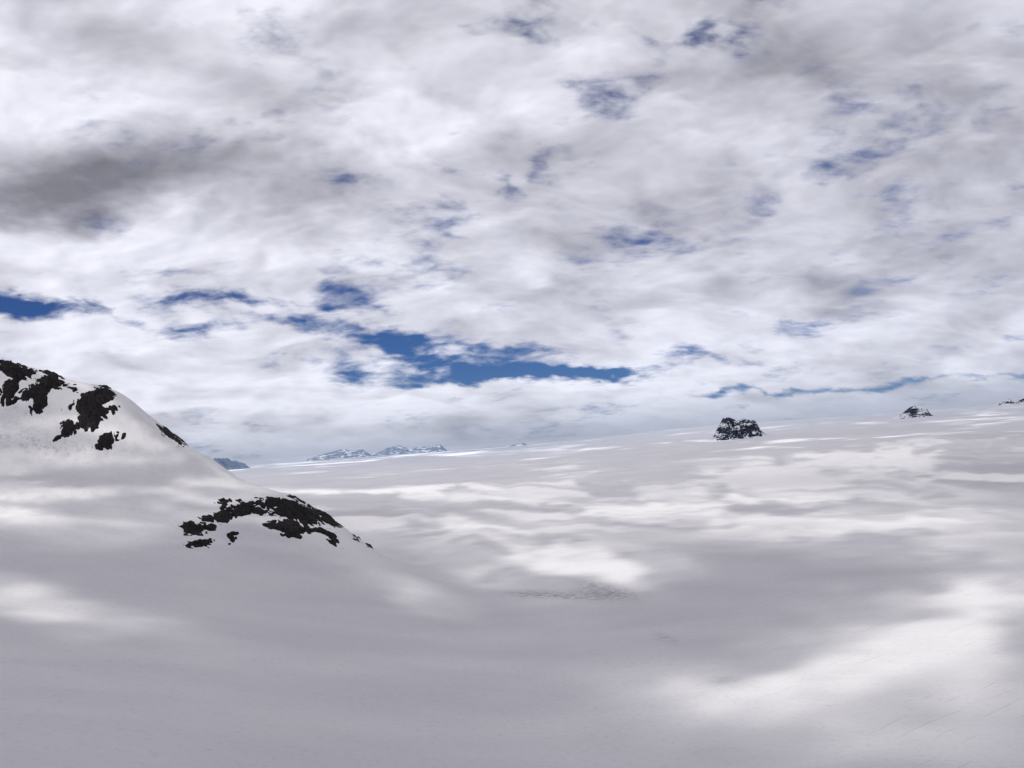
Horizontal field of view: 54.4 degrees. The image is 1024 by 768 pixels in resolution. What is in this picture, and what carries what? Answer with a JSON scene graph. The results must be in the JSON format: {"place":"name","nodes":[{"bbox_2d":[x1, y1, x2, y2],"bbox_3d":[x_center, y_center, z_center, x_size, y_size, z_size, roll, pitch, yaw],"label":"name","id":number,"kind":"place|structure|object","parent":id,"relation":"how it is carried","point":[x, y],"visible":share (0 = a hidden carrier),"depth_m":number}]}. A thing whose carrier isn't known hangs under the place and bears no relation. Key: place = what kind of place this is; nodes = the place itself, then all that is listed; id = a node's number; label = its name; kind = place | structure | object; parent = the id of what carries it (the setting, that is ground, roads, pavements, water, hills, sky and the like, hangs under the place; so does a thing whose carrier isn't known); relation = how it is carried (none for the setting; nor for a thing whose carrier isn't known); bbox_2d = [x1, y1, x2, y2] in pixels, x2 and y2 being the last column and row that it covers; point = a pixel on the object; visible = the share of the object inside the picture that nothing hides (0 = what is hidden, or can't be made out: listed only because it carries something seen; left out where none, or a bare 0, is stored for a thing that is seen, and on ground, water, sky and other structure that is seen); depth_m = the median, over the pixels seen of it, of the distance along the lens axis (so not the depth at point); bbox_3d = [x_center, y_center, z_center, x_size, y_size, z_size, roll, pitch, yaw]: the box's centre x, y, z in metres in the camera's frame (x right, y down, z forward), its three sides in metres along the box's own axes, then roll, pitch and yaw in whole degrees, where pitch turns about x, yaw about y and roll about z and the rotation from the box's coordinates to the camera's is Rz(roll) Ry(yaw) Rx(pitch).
{"place":"outdoors","nodes":[
{"label":"outdoors","id":0,"kind":"place"},
{"bbox_2d":[213,458,249,469],"bbox_3d":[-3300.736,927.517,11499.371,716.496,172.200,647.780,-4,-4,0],"label":"mountain range","id":1,"kind":"structure","parent":0,"point":[227,463],"depth_m":11426.09},
{"bbox_2d":[307,442,525,460],"bbox_3d":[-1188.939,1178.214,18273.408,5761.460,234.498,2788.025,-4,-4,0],"label":"mountain range","id":2,"kind":"structure","parent":0,"point":[392,450],"depth_m":17898.32},
{"bbox_2d":[0,0,1023,464],"bbox_3d":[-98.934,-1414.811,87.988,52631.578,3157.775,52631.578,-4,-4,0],"label":"cloud","id":3,"kind":"structure","parent":0,"point":[212,144],"depth_m":8245.51},
{"bbox_2d":[0,366,1023,767],"bbox_3d":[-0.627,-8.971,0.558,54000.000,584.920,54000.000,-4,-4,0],"label":"snowfield ground","id":4,"kind":"structure","parent":0,"point":[832,592],"depth_m":1427.53},
{"bbox_2d":[0,359,125,450],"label":"rock outcrop","id":5,"kind":"object","parent":4,"relation":"on","point":[91,410],"visible":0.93,"depth_m":2115.28},
{"bbox_2d":[155,423,186,446],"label":"rock outcrop","id":6,"kind":"object","parent":4,"relation":"on","point":[170,434],"visible":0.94,"depth_m":2167.03},
{"bbox_2d":[179,494,372,548],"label":"rock outcrop","id":7,"kind":"object","parent":4,"relation":"on","point":[291,511],"visible":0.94,"depth_m":1805.71},
{"bbox_2d":[708,417,766,440],"bbox_3d":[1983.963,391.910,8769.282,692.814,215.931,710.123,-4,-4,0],"label":"nunatak","id":8,"kind":"structure","parent":4,"relation":"on","point":[729,428],"depth_m":8623.00},
{"bbox_2d":[891,406,934,418],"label":"nunatak","id":9,"kind":"structure","parent":4,"relation":"on","point":[915,412],"depth_m":10097.48},
{"bbox_2d":[993,398,1023,405],"bbox_3d":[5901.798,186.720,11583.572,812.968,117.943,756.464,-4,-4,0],"label":"nunatak","id":10,"kind":"structure","parent":4,"relation":"on","point":[1010,402],"depth_m":11526.88},
{"bbox_2d":[0,18,1023,450],"label":"sky","id":11,"kind":"structure","parent":0,"point":[478,363]}
]}

